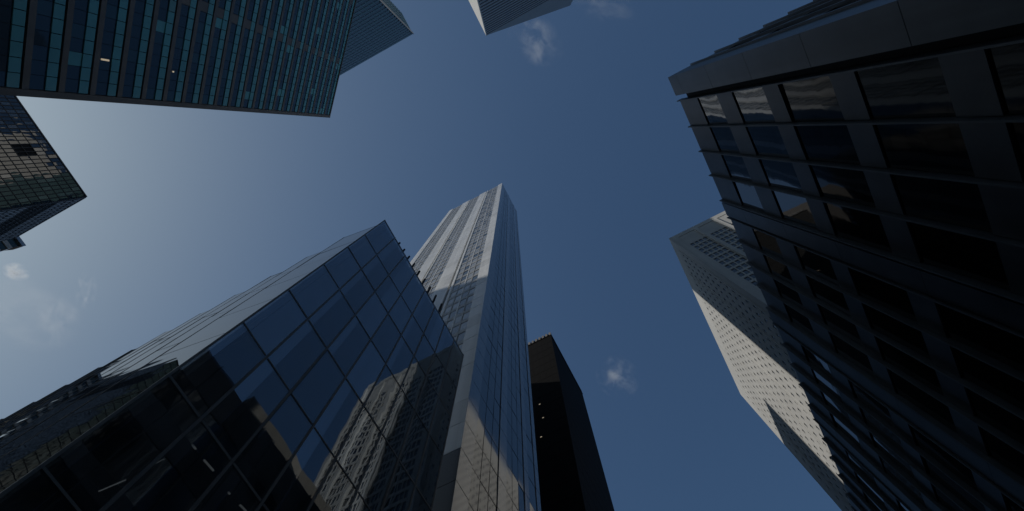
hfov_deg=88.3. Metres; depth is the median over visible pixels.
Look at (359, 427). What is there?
coated window
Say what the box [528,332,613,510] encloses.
black tower
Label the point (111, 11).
window
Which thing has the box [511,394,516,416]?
side window
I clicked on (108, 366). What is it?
side window
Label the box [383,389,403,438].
coated window
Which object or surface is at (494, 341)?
side window
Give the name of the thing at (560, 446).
window
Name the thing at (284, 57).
teal slab
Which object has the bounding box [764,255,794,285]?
window
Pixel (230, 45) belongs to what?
window
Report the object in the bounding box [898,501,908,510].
window
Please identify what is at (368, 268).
coated window
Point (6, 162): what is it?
window
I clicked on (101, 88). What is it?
window
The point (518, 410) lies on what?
side window
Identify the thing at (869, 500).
window
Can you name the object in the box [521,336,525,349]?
side window
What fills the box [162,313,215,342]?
side window
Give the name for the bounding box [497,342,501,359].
side window
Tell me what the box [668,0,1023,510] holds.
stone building
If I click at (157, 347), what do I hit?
side window
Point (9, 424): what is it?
side window
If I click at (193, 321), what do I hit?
side window
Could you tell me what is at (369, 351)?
coated window
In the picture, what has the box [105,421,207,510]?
coated window
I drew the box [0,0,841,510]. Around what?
sky
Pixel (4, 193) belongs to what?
window
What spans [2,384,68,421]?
side window
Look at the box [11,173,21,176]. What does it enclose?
window
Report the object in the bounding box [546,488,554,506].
window
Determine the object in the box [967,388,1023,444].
window
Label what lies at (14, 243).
bowed tower
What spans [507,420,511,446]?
side window
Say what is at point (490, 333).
side window
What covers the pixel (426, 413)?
window
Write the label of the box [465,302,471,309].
window
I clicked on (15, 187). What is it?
window
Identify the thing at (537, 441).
window
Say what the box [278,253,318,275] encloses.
side window
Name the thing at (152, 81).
window
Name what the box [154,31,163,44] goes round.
window
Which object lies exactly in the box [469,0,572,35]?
wedge tower
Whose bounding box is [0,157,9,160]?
window
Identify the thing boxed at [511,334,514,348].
side window
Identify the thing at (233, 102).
window
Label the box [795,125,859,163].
window
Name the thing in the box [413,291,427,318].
coated window
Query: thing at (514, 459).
side window
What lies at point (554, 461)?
window
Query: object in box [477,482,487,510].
side window
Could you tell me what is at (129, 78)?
window
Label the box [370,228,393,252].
window
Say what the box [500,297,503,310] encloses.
side window
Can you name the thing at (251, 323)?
coated window
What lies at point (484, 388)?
side window
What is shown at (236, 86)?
window
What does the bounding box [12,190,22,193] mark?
window
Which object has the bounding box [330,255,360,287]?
window
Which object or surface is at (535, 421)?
window
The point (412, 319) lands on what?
coated window
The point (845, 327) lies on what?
window
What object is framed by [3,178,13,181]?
window
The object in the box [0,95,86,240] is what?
mirror tower
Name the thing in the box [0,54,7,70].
window
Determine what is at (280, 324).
window
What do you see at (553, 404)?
window
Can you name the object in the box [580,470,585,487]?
window
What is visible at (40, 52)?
window
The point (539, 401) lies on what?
window
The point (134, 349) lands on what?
side window
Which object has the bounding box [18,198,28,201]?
window
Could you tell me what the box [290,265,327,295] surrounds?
coated window
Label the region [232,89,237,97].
window
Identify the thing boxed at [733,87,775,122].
window
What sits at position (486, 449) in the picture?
side window
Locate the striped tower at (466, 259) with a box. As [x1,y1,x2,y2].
[410,183,540,510]
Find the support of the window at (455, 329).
in the striped tower at (466, 259)
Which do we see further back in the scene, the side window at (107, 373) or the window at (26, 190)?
the window at (26, 190)
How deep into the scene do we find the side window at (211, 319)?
15.86 m
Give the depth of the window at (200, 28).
48.36 m
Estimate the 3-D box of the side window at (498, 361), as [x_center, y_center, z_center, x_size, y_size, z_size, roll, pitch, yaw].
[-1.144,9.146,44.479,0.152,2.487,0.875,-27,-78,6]
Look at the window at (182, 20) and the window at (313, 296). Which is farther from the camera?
the window at (182, 20)
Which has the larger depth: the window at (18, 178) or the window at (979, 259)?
the window at (18, 178)
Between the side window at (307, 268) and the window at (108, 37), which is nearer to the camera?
the side window at (307, 268)
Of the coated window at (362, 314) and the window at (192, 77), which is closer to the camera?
the coated window at (362, 314)
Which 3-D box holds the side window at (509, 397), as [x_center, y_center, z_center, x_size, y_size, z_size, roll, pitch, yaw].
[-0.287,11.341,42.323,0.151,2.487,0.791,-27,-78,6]
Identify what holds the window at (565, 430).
in the black tower at (571, 475)
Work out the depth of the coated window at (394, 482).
14.43 m
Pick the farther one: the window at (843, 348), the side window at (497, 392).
the side window at (497, 392)
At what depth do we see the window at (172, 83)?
46.95 m
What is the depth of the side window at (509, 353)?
49.81 m
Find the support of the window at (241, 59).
in the teal slab
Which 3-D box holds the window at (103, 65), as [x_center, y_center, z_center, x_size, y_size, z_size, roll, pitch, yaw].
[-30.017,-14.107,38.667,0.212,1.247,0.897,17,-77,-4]
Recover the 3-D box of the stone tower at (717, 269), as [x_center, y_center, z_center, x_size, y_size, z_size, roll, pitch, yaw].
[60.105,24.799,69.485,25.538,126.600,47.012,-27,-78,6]
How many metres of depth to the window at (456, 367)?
24.88 m
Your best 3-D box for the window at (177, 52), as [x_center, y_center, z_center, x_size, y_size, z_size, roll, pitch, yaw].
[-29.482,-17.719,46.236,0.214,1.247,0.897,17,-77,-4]
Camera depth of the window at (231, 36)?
53.68 m
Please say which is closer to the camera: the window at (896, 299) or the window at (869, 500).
the window at (896, 299)
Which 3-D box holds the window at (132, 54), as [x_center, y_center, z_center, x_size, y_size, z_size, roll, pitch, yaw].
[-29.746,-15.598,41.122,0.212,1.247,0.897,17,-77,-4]
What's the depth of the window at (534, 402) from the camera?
108.38 m
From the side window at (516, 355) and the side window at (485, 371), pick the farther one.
the side window at (516, 355)
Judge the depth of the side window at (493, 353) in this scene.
44.25 m
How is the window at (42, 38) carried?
in the teal slab
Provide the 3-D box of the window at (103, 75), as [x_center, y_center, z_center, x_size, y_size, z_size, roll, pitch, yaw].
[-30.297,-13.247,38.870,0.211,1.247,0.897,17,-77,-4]
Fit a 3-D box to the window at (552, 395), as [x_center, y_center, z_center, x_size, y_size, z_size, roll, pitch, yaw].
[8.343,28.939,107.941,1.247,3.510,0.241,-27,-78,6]
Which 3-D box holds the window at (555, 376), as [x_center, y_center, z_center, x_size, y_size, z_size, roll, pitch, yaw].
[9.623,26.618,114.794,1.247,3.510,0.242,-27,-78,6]
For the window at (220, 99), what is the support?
in the teal slab
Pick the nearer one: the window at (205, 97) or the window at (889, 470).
the window at (889, 470)
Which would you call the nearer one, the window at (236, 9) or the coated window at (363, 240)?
the coated window at (363, 240)
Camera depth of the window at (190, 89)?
49.60 m
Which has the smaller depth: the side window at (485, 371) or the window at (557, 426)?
the side window at (485, 371)
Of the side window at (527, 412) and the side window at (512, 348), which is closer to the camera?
the side window at (527, 412)
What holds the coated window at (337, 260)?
in the glass building at (326, 379)
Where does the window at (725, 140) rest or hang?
in the stone building at (864, 159)
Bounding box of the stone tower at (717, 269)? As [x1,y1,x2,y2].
[669,211,853,510]
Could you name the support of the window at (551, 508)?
in the black tower at (571, 475)
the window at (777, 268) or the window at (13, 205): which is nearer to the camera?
the window at (777, 268)
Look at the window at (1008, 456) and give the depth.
17.55 m
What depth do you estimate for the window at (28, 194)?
108.60 m
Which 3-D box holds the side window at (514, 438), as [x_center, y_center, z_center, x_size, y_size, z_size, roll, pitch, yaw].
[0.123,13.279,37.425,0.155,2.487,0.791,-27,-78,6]
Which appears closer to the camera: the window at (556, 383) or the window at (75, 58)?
the window at (75, 58)
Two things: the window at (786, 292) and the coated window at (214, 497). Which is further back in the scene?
the window at (786, 292)
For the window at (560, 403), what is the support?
in the black tower at (571, 475)
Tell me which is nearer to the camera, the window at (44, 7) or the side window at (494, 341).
the window at (44, 7)
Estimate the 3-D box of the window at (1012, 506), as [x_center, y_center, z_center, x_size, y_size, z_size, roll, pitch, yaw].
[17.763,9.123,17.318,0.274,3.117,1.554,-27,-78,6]
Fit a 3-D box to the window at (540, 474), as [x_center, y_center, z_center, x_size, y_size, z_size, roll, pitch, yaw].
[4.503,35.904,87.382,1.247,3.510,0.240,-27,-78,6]
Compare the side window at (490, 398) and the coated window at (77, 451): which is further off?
the side window at (490, 398)
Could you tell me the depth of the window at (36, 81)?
33.81 m
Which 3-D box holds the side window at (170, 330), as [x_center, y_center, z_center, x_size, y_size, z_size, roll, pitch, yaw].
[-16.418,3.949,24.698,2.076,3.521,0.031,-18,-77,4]
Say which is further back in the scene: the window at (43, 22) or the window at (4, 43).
the window at (43, 22)
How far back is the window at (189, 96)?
49.82 m
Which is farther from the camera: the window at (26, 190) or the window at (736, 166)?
the window at (26, 190)
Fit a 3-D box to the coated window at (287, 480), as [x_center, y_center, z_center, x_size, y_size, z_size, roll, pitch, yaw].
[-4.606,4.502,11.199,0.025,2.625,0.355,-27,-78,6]
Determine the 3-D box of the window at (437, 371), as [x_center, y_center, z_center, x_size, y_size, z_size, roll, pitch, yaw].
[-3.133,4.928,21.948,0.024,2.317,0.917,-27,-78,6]
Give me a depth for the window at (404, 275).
23.85 m
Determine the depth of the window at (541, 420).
101.01 m
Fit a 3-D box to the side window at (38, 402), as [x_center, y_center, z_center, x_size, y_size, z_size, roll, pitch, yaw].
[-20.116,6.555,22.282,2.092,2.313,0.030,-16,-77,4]
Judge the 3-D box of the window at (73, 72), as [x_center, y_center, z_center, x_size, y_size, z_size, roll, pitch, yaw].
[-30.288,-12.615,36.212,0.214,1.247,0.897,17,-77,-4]
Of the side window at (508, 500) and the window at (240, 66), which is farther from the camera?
the window at (240, 66)
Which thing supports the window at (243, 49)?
in the teal slab
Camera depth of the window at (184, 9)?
45.53 m
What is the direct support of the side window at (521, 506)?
in the striped tower at (466, 259)
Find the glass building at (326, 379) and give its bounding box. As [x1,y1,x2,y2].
[0,220,463,510]
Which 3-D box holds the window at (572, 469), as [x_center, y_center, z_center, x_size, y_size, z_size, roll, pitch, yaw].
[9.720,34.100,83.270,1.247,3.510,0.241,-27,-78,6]
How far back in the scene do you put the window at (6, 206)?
102.45 m
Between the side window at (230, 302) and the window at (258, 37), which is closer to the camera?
the side window at (230, 302)
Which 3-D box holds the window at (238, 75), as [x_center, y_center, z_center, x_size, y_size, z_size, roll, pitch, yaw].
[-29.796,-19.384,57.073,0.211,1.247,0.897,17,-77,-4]
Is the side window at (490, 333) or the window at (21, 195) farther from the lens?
the window at (21, 195)
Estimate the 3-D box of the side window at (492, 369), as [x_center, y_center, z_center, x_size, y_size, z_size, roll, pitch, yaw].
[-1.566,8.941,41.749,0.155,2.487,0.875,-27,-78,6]
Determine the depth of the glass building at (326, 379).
13.00 m
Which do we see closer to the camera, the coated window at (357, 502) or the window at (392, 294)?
the coated window at (357, 502)
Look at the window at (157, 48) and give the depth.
43.67 m
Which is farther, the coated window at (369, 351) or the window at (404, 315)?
the window at (404, 315)
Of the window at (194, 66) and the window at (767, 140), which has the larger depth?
the window at (194, 66)
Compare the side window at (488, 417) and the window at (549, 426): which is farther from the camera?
the window at (549, 426)
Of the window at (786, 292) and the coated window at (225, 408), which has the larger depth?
the window at (786, 292)
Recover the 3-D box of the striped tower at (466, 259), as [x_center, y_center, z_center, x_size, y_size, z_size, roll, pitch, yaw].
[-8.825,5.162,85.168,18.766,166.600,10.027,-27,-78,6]
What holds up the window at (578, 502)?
in the black tower at (571, 475)
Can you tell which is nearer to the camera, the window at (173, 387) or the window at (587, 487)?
the window at (173, 387)
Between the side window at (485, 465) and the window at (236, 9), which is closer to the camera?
the side window at (485, 465)
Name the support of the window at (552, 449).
in the black tower at (571, 475)
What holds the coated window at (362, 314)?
in the glass building at (326, 379)
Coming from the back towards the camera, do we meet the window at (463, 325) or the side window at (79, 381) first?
the window at (463, 325)
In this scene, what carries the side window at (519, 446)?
in the striped tower at (466, 259)
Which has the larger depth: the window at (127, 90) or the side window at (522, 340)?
the side window at (522, 340)
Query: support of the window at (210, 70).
in the teal slab
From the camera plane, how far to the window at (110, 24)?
38.13 m
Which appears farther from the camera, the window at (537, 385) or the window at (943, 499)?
the window at (537, 385)
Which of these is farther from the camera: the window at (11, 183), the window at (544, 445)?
the window at (11, 183)
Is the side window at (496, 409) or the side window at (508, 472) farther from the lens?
the side window at (496, 409)
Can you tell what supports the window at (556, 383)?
in the black tower at (571, 475)
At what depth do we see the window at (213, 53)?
51.44 m
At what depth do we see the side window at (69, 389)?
19.45 m
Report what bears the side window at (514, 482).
in the striped tower at (466, 259)
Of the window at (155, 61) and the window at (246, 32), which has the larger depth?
the window at (246, 32)
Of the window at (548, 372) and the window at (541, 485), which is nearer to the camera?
the window at (541, 485)
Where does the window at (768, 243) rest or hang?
in the stone building at (864, 159)
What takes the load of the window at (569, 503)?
in the black tower at (571, 475)
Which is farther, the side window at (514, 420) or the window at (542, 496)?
the window at (542, 496)
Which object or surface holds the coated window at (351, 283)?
in the glass building at (326, 379)
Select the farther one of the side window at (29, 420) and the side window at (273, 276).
the side window at (273, 276)
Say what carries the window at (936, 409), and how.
in the stone building at (864, 159)
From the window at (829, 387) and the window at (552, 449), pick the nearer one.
the window at (829, 387)
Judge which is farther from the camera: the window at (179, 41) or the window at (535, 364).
the window at (535, 364)
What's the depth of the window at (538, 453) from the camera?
90.70 m
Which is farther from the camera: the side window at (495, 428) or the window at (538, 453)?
the window at (538, 453)
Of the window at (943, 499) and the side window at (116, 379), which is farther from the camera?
the window at (943, 499)
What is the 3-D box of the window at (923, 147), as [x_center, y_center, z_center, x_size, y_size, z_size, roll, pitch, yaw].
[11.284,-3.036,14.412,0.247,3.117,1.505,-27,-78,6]
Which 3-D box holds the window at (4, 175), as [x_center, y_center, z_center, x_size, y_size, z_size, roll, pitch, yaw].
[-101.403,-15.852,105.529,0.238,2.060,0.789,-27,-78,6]
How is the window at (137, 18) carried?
in the teal slab
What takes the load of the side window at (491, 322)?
in the striped tower at (466, 259)
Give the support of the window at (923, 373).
in the stone building at (864, 159)
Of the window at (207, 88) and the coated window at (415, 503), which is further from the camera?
the window at (207, 88)
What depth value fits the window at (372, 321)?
18.66 m
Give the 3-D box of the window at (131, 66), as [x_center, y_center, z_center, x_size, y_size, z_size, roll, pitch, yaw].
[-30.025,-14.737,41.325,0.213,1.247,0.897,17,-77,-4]
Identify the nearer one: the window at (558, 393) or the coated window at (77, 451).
the coated window at (77, 451)
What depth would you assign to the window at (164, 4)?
42.93 m
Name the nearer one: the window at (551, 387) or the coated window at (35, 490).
the coated window at (35, 490)
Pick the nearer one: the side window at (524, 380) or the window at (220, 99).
the side window at (524, 380)
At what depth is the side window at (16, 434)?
12.12 m
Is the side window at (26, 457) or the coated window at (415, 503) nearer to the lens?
the side window at (26, 457)
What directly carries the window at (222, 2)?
in the teal slab
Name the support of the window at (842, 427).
in the stone building at (864, 159)
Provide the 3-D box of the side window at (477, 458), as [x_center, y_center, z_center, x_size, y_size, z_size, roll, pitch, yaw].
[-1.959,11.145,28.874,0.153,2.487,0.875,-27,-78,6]
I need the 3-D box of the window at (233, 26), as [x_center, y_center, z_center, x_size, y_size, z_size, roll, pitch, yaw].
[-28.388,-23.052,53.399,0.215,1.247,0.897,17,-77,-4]
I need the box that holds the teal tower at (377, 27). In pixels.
[340,0,413,74]
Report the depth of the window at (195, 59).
48.98 m
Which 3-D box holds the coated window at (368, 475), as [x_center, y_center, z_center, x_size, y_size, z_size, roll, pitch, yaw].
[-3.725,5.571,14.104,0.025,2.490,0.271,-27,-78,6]
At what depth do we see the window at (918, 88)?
13.90 m
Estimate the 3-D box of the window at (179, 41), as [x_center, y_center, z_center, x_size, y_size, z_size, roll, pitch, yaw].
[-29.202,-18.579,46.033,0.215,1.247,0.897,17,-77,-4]
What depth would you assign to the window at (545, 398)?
108.03 m
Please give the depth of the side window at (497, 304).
56.87 m
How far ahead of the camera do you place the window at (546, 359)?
125.55 m
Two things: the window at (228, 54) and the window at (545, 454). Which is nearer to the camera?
the window at (228, 54)
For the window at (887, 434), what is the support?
in the stone building at (864, 159)
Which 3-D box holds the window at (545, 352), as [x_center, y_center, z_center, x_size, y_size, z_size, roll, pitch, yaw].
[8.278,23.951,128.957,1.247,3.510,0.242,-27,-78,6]
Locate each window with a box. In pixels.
[0,0,12,6]
[0,5,11,23]
[0,22,10,39]
[0,38,8,55]
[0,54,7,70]
[0,70,5,86]
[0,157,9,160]
[0,187,9,190]
[0,205,10,209]
[0,387,109,455]
[0,390,143,487]
[0,394,67,434]
[0,402,33,421]
[0,402,40,425]
[0,409,31,427]
[0,409,50,439]
[0,420,18,430]
[0,425,35,446]
[0,469,58,510]
[1,174,10,177]
[1,191,12,195]
[2,161,12,164]
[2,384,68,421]
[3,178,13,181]
[4,195,15,199]
[5,165,15,168]
[6,182,16,185]
[8,169,18,172]
[8,199,18,203]
[9,186,19,189]
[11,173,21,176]
[11,203,21,207]
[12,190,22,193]
[13,385,77,421]
[14,177,23,180]
[15,194,25,197]
[16,377,112,431]
[17,181,26,184]
[18,168,27,171]
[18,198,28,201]
[20,185,29,188]
[21,172,30,175]
[21,202,31,205]
[23,189,32,192]
[26,193,35,196]
[29,74,44,89]
[29,381,79,409]
[30,59,46,75]
[32,44,48,60]
[32,200,41,204]
[34,29,49,46]
[35,14,51,31]
[37,0,52,16]
[39,367,119,412]
[40,367,100,401]
[45,377,174,477]
[55,387,173,477]
[60,361,123,396]
[65,78,78,92]
[66,65,80,79]
[66,334,222,416]
[68,51,81,65]
[69,37,83,52]
[71,23,85,38]
[73,8,86,25]
[73,361,118,386]
[74,0,88,10]
[77,349,134,381]
[86,344,176,394]
[95,82,107,94]
[96,339,173,382]
[97,69,109,82]
[99,56,110,70]
[100,43,112,57]
[102,30,114,44]
[104,17,115,32]
[105,4,117,19]
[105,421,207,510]
[107,0,118,6]
[109,337,169,370]
[115,330,170,361]
[116,339,159,363]
[122,85,132,97]
[124,73,134,85]
[125,61,136,73]
[127,49,137,62]
[129,37,139,50]
[131,25,141,38]
[132,12,143,26]
[134,0,144,14]
[146,88,155,98]
[147,77,156,88]
[149,65,158,77]
[151,54,160,66]
[152,43,161,55]
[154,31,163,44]
[155,311,206,340]
[156,20,165,32]
[157,310,229,350]
[158,8,167,21]
[159,0,168,9]
[161,299,271,355]
[161,317,201,339]
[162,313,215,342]
[166,90,174,100]
[168,80,176,90]
[170,69,178,80]
[171,324,246,383]
[172,59,180,69]
[173,48,181,59]
[175,37,183,48]
[177,26,185,38]
[178,15,186,27]
[180,4,188,16]
[185,92,192,102]
[187,82,194,92]
[188,73,195,82]
[190,63,197,73]
[192,52,199,63]
[193,42,200,53]
[193,464,240,510]
[195,32,202,43]
[196,292,243,318]
[197,21,204,32]
[199,11,206,22]
[201,359,273,431]
[202,94,208,103]
[203,85,210,94]
[205,76,211,85]
[205,295,244,316]
[207,66,213,75]
[208,57,215,66]
[210,47,216,57]
[212,37,218,47]
[213,27,220,37]
[213,287,265,315]
[215,18,221,28]
[217,96,222,104]
[218,87,224,96]
[219,0,225,8]
[220,78,226,87]
[220,273,308,317]
[222,69,227,78]
[223,60,229,69]
[225,51,231,60]
[227,42,232,51]
[228,33,234,42]
[230,23,236,33]
[231,98,236,105]
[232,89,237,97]
[233,4,239,14]
[234,81,239,89]
[235,72,240,80]
[236,273,279,297]
[237,63,242,72]
[239,55,244,63]
[240,46,245,55]
[242,37,247,46]
[243,28,248,37]
[245,290,292,330]
[247,10,252,19]
[248,1,254,11]
[250,272,288,292]
[251,58,255,66]
[251,298,306,355]
[254,41,259,50]
[256,33,260,41]
[259,16,264,25]
[260,7,265,16]
[262,0,267,7]
[264,428,320,510]
[266,254,335,287]
[267,320,312,366]
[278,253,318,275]
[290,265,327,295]
[295,271,338,317]
[298,241,353,267]
[309,291,342,324]
[314,380,351,436]
[319,226,374,253]
[325,248,351,271]
[329,316,358,354]
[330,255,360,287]
[336,408,369,469]
[341,270,363,294]
[346,341,375,385]
[349,236,367,252]
[350,492,362,510]
[353,241,375,267]
[353,349,384,403]
[356,292,379,322]
[358,435,385,497]
[362,256,379,275]
[362,300,386,338]
[366,221,388,241]
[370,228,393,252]
[377,239,398,261]
[381,283,399,311]
[382,462,401,510]
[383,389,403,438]
[387,336,404,369]
[389,296,404,320]
[392,260,414,292]
[394,303,411,332]
[400,412,418,464]
[402,274,418,300]
[402,316,414,338]
[405,280,424,312]
[406,364,425,408]
[410,488,420,510]
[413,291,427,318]
[419,382,438,430]
[422,443,441,506]
[427,353,445,394]
[428,314,443,351]
[430,398,441,437]
[433,403,449,452]
[436,325,448,358]
[447,319,453,326]
[447,341,457,375]
[450,346,462,386]
[451,325,458,333]
[454,315,461,323]
[456,332,464,342]
[459,321,467,330]
[462,311,469,319]
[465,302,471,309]
[468,469,479,510]
[472,440,481,478]
[476,416,484,448]
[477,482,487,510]
[478,395,485,424]
[480,452,489,491]
[481,377,487,402]
[482,427,491,461]
[483,362,488,384]
[484,349,490,368]
[485,406,492,436]
[486,336,491,354]
[486,387,493,413]
[487,325,492,341]
[487,495,495,510]
[488,315,493,330]
[488,371,494,394]
[488,465,496,505]
[489,358,495,377]
[490,307,493,320]
[490,439,498,474]
[491,298,494,312]
[491,345,496,363]
[492,333,497,350]
[492,417,498,448]
[493,324,497,339]
[493,398,499,425]
[494,314,498,328]
[494,381,500,404]
[495,298,499,309]
[495,305,498,319]
[495,366,500,388]
[496,354,501,372]
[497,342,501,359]
[498,322,502,336]
[498,331,502,346]
[499,306,503,316]
[499,313,502,326]
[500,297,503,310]
[506,441,511,470]
[506,465,511,497]
[506,491,511,510]
[507,373,511,389]
[507,386,511,407]
[507,402,511,425]
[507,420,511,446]
[508,338,510,351]
[508,349,510,362]
[508,360,510,375]
[511,317,514,329]
[511,326,514,338]
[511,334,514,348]
[511,344,514,358]
[511,354,515,371]
[511,366,515,384]
[511,379,515,398]
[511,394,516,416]
[512,411,516,434]
[512,429,516,454]
[512,450,517,480]
[512,473,518,509]
[512,502,517,510]
[515,341,518,355]
[515,351,518,365]
[515,362,519,378]
[516,374,519,391]
[516,387,520,407]
[516,402,520,423]
[517,419,521,442]
[517,437,522,465]
[517,459,523,490]
[518,484,524,510]
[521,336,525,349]
[521,344,525,358]
[522,354,526,369]
[522,363,527,381]
[523,376,528,394]
[524,389,529,409]
[524,401,530,424]
[525,417,531,442]
[526,435,533,463]
[527,455,534,485]
[528,477,536,510]
[532,400,535,409]
[533,360,537,368]
[533,409,536,419]
[534,367,538,375]
[534,374,539,382]
[534,419,537,429]
[535,381,540,390]
[535,429,538,439]
[536,389,541,398]
[536,440,539,451]
[537,397,542,407]
[537,406,543,417]
[537,451,541,464]
[538,352,542,359]
[538,358,543,365]
[538,415,544,427]
[538,464,542,478]
[539,364,544,372]
[539,425,546,438]
[539,477,543,493]
[540,371,545,379]
[540,436,547,449]
[540,492,545,509]
[541,378,546,387]
[542,386,547,395]
[542,448,548,462]
[543,349,547,356]
[543,394,548,404]
[543,460,550,475]
[544,355,548,362]
[544,403,550,413]
[544,474,552,490]
[545,361,550,369]
[545,412,551,423]
[546,368,551,376]
[546,422,553,434]
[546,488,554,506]
[547,375,552,384]
[547,504,554,510]
[548,383,553,392]
[548,433,554,446]
[549,391,555,401]
[549,444,556,458]
[550,359,555,367]
[550,400,557,410]
[551,457,558,472]
[552,366,556,373]
[552,409,558,420]
[552,470,560,486]
[553,373,557,381]
[553,419,560,431]
[554,381,559,389]
[554,485,562,502]
[555,389,561,398]
[555,429,562,442]
[556,500,564,510]
[557,397,562,407]
[557,441,564,455]
[558,453,566,468]
[559,406,564,417]
[560,416,566,427]
[560,466,569,483]
[562,427,568,439]
[563,481,571,498]
[564,438,571,451]
[565,497,574,510]
[566,450,573,464]
[568,463,576,479]
[571,477,579,494]
[574,493,582,510]
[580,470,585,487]
[580,479,585,497]
[584,477,589,494]
[584,487,589,504]
[588,485,593,502]
[588,494,593,510]
[698,95,727,123]
[710,127,739,152]
[722,155,751,180]
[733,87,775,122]
[734,182,763,211]
[747,126,788,156]
[753,229,783,258]
[760,159,802,191]
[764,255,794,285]
[773,191,816,227]
[774,279,804,309]
[780,76,843,120]
[784,303,815,336]
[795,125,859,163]
[795,246,839,285]
[803,347,832,379]
[807,276,851,316]
[810,165,875,206]
[812,369,842,402]
[818,304,863,346]
[821,391,852,426]
[825,203,891,251]
[830,332,875,377]
[831,414,862,450]
[846,451,877,487]
[849,268,916,321]
[850,381,894,426]
[855,472,886,509]
[856,57,955,118]
[860,407,905,454]
[864,304,930,359]
[864,493,881,510]
[870,432,915,480]
[875,123,974,175]
[876,337,943,395]
[880,457,926,508]
[888,369,957,433]
[892,174,991,231]
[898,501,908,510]
[909,222,1010,290]
[910,426,978,492]
[922,456,985,510]
[932,484,963,510]
[937,304,1023,371]
[952,347,1023,409]
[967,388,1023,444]
[980,427,1023,477]
[988,43,1023,113]
[1005,496,1023,510]
[1009,122,1023,169]
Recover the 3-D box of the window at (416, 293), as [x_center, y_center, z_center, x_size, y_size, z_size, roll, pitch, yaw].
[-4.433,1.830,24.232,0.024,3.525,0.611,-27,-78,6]
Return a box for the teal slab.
[0,0,356,117]
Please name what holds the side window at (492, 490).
in the striped tower at (466, 259)
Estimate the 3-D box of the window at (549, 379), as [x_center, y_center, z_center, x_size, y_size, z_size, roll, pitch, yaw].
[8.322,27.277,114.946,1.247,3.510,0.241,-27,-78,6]
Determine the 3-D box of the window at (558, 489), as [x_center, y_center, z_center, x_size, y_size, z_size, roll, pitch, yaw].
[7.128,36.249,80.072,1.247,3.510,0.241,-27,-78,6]
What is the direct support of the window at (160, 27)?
in the teal slab
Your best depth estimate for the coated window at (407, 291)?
23.97 m
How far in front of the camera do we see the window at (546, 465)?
87.12 m
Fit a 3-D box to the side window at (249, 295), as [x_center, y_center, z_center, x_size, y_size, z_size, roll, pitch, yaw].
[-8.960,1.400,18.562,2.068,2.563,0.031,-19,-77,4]
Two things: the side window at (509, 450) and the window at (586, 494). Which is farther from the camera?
the window at (586, 494)
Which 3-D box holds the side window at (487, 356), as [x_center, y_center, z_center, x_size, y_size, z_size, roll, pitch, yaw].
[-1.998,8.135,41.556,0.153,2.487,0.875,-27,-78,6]
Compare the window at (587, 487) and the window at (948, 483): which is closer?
the window at (948, 483)
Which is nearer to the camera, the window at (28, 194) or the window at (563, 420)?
the window at (563, 420)
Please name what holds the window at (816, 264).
in the stone building at (864, 159)
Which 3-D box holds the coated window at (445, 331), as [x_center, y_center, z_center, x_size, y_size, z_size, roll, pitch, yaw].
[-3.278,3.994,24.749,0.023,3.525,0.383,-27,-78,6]
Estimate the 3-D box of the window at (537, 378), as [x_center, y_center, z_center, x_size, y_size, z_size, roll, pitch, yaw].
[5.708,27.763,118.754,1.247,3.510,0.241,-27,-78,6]
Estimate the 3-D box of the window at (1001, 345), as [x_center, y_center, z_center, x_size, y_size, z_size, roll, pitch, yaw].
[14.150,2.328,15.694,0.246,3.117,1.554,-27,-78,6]
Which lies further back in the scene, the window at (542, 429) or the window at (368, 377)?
the window at (542, 429)
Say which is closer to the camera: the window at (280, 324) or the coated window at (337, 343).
the window at (280, 324)
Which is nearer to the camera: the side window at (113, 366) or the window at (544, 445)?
the side window at (113, 366)
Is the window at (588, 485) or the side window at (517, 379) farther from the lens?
the window at (588, 485)
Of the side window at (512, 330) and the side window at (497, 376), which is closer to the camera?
the side window at (497, 376)
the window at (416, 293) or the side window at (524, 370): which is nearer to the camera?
the window at (416, 293)
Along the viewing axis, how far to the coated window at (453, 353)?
24.81 m
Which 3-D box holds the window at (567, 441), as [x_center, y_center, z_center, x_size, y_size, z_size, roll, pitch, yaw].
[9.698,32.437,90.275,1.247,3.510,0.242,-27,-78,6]
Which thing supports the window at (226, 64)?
in the teal slab
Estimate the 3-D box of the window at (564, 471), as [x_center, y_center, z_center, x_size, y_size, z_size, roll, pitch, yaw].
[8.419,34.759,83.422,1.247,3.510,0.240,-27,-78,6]
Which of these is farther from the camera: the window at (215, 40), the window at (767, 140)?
the window at (215, 40)
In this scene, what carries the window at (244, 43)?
in the teal slab
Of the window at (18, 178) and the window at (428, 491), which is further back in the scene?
the window at (18, 178)
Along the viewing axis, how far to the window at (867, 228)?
19.30 m
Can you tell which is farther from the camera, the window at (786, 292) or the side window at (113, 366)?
the window at (786, 292)
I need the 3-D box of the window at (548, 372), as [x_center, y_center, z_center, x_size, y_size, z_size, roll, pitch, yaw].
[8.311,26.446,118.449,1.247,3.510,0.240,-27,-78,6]
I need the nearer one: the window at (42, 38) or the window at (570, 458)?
the window at (42, 38)
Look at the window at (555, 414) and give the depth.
100.83 m
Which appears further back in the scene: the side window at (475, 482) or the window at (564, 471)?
the window at (564, 471)
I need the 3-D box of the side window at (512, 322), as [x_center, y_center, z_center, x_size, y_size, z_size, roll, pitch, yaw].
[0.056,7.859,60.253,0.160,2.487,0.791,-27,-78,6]
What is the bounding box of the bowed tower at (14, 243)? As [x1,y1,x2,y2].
[0,236,25,251]
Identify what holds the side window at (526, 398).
in the striped tower at (466, 259)
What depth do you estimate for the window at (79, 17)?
35.46 m
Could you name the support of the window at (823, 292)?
in the stone building at (864, 159)
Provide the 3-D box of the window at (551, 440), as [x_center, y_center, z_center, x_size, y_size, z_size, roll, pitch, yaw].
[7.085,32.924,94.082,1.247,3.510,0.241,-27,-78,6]
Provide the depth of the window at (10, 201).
104.37 m
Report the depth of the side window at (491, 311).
51.60 m

